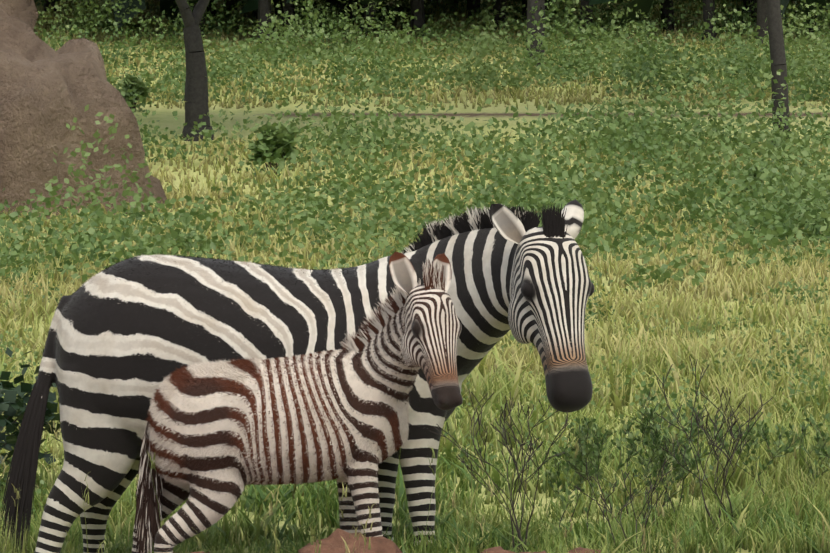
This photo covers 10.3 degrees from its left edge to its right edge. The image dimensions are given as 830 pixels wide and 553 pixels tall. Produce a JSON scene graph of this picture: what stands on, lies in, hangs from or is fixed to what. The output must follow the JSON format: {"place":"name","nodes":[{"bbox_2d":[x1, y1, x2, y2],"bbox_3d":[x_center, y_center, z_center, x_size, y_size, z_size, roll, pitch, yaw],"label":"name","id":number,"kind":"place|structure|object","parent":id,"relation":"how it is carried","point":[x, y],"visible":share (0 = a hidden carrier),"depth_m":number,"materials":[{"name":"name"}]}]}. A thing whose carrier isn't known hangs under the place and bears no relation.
{"place":"outdoors","nodes":[
{"label":"outdoors","id":0,"kind":"place"},
{"bbox_2d":[0,0,829,552],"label":"ground","id":1,"kind":"structure","parent":0,"point":[166,118],"depth_m":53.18,"materials":[{"name":"green plant"}]},
{"bbox_2d":[0,337,62,463],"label":"bush","id":2,"kind":"object","parent":1,"relation":"on","point":[11,405],"visible":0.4,"depth_m":20.89,"materials":[{"name":"green plant"}]},
{"bbox_2d":[0,0,166,220],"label":"termite mound","id":3,"kind":"object","parent":1,"relation":"on","point":[47,92],"visible":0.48,"depth_m":40.70,"materials":[{"name":"brown soil"}]},
{"bbox_2d":[117,74,152,111],"bbox_3d":[-3.379,-2.193,55.281,0.498,0.483,0.403,0,4,-1],"label":"bush","id":4,"kind":"object","parent":1,"relation":"on","point":[140,86],"visible":0.52,"depth_m":55.19,"materials":[{"name":"green plant"}]},
{"bbox_2d":[175,0,214,140],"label":"fork tree","id":5,"kind":"object","parent":1,"relation":"on","point":[196,93],"visible":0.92,"depth_m":50.92,"materials":[{"name":"brown plant"}]},
{"bbox_2d":[247,120,301,174],"bbox_3d":[-1.403,-1.276,45.988,0.591,0.601,0.468,-2,5,-25],"label":"bush","id":6,"kind":"object","parent":1,"relation":"on","point":[277,141],"visible":0.94,"depth_m":45.91,"materials":[{"name":"green plant"}]},
{"bbox_2d":[0,199,594,552],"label":"adult zebra","id":7,"kind":"object","parent":1,"relation":"on","point":[125,337],"visible":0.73,"depth_m":17.95},
{"bbox_2d":[132,251,462,552],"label":"zebra foal","id":8,"kind":"object","parent":1,"relation":"on","point":[218,436],"visible":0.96,"depth_m":17.35,"materials":[{"name":"white"}]},
{"bbox_2d":[359,3,374,35],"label":"tree","id":9,"kind":"object","parent":1,"relation":"on","point":[364,15],"visible":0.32,"depth_m":70.43,"materials":[{"name":"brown plant"}]},
{"bbox_2d":[191,528,602,552],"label":"rocks","id":10,"kind":"object","parent":1,"relation":"on","point":[333,542],"visible":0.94,"depth_m":17.27,"materials":[{"name":"brown stone"}]},
{"bbox_2d":[0,0,829,292],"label":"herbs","id":11,"kind":"object","parent":1,"relation":"on","point":[85,240],"visible":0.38,"depth_m":41.36,"materials":[{"name":"green plant"}]},
{"bbox_2d":[0,0,829,247],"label":"bushes","id":12,"kind":"object","parent":1,"relation":"on","point":[516,164],"visible":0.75,"depth_m":47.44,"materials":[{"name":"green plant"}]},
{"bbox_2d":[0,252,829,519],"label":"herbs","id":13,"kind":"object","parent":1,"relation":"on","point":[643,383],"visible":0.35,"depth_m":24.53,"materials":[{"name":"green plant"}]},
{"bbox_2d":[44,0,829,45],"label":"treeline","id":14,"kind":"object","parent":1,"relation":"on","point":[260,9],"visible":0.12,"depth_m":70.12,"materials":[{"name":"green plant"}]},
{"bbox_2d":[429,390,568,552],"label":"bare shrub","id":15,"kind":"object","parent":1,"relation":"on","point":[518,529],"visible":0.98,"depth_m":17.58,"materials":[{"name":"brown plant"}]},
{"bbox_2d":[524,0,545,66],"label":"tree","id":16,"kind":"object","parent":1,"relation":"on","point":[532,3],"visible":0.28,"depth_m":64.12,"materials":[{"name":"brown plant"}]},
{"bbox_2d":[574,456,672,550],"bbox_3d":[0.790,0.874,17.496,0.367,0.409,0.297,0,4,-1],"label":"bare shrub","id":17,"kind":"object","parent":1,"relation":"on","point":[630,495],"visible":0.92,"depth_m":17.47,"materials":[{"name":"brown plant"}]},
{"bbox_2d":[544,380,731,531],"bbox_3d":[0.871,0.712,18.233,0.719,0.660,0.709,0,4,-1],"label":"leafy shrub","id":18,"kind":"object","parent":1,"relation":"on","point":[656,453],"visible":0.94,"depth_m":18.12,"materials":[{"name":"green plant"}]},
{"bbox_2d":[701,0,717,40],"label":"tree","id":19,"kind":"object","parent":1,"relation":"on","point":[707,8],"visible":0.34,"depth_m":69.39,"materials":[{"name":"brown plant"}]},
{"bbox_2d":[653,356,772,532],"bbox_3d":[1.134,0.656,17.810,0.400,0.718,0.621,2,5,25],"label":"bare shrub","id":20,"kind":"object","parent":1,"relation":"on","point":[710,442],"visible":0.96,"depth_m":17.77,"materials":[{"name":"brown plant"}]},
{"bbox_2d":[741,163,780,192],"bbox_3d":[3.246,-0.884,43.348,0.453,0.373,0.386,0,4,-1],"label":"bush","id":21,"kind":"object","parent":1,"relation":"on","point":[755,179],"visible":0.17,"depth_m":43.27,"materials":[{"name":"green plant"}]},
{"bbox_2d":[755,0,769,47],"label":"tree","id":22,"kind":"object","parent":1,"relation":"on","point":[761,15],"visible":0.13,"depth_m":67.34,"materials":[{"name":"brown plant"}]},
{"bbox_2d":[702,411,829,496],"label":"leafy shrub","id":23,"kind":"object","parent":1,"relation":"on","point":[763,433],"visible":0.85,"depth_m":18.42,"materials":[{"name":"green plant"}]},
{"bbox_2d":[766,0,789,146],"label":"tree","id":24,"kind":"object","parent":1,"relation":"on","point":[776,39],"visible":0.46,"depth_m":49.48,"materials":[{"name":"brown plant"}]}
]}

